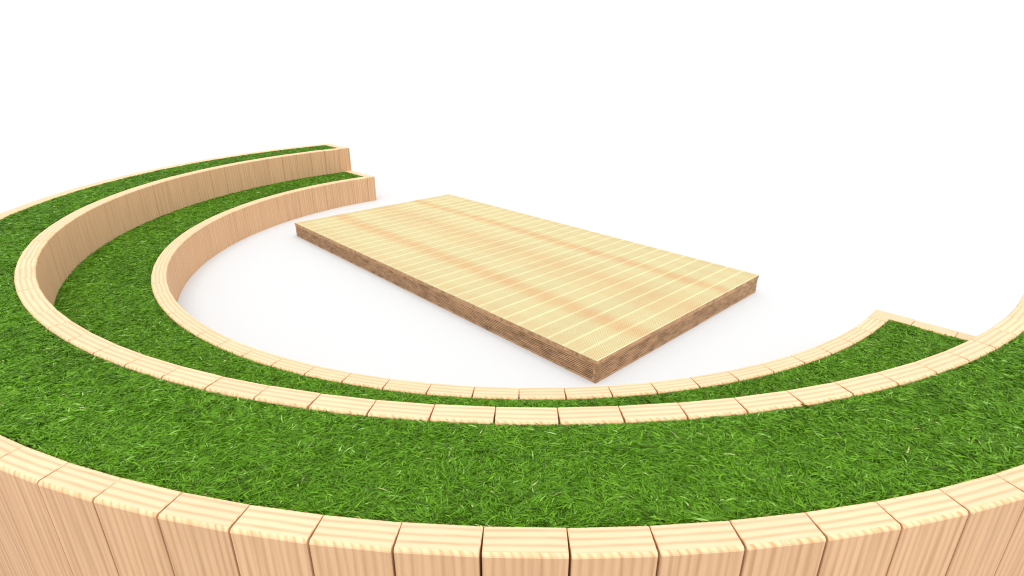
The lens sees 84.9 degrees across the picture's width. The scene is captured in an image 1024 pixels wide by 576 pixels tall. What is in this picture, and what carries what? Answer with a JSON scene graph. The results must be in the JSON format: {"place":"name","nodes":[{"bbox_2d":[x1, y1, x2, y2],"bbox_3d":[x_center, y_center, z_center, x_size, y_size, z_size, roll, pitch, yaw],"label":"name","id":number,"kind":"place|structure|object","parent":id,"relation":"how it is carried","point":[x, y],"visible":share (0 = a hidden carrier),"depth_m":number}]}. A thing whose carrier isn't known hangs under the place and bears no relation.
{"place":"outdoors","nodes":[
{"label":"outdoors","id":0,"kind":"place"},
{"bbox_2d":[0,65,1023,387],"bbox_3d":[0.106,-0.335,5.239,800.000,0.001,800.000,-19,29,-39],"label":"ground","id":1,"kind":"structure","parent":0,"point":[826,203],"depth_m":9.07},
{"bbox_2d":[0,144,1023,575],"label":"curved wall","id":2,"kind":"structure","parent":1,"relation":"on","point":[58,516],"depth_m":1.38},
{"bbox_2d":[14,147,1023,530],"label":"curved wall","id":3,"kind":"structure","parent":1,"relation":"on","point":[54,255],"depth_m":2.21},
{"bbox_2d":[0,145,1023,529],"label":"grass","id":4,"kind":"structure","parent":3,"relation":"on","point":[60,397],"depth_m":1.64},
{"bbox_2d":[295,194,758,382],"bbox_3d":[-0.160,-0.316,4.999,1.955,0.142,3.902,-19,29,-39],"label":"stage","id":5,"kind":"object","parent":1,"relation":"on","point":[594,307],"visible":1,"depth_m":4.27},
{"bbox_2d":[151,171,975,400],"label":"curved wall","id":6,"kind":"structure","parent":1,"relation":"on","point":[183,258],"depth_m":3.07},
{"bbox_2d":[54,172,967,409],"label":"grass","id":7,"kind":"structure","parent":6,"relation":"on","point":[105,291],"depth_m":2.92},
{"bbox_2d":[0,0,1023,66],"label":"sky","id":8,"kind":"structure","parent":0,"point":[33,33]}
]}

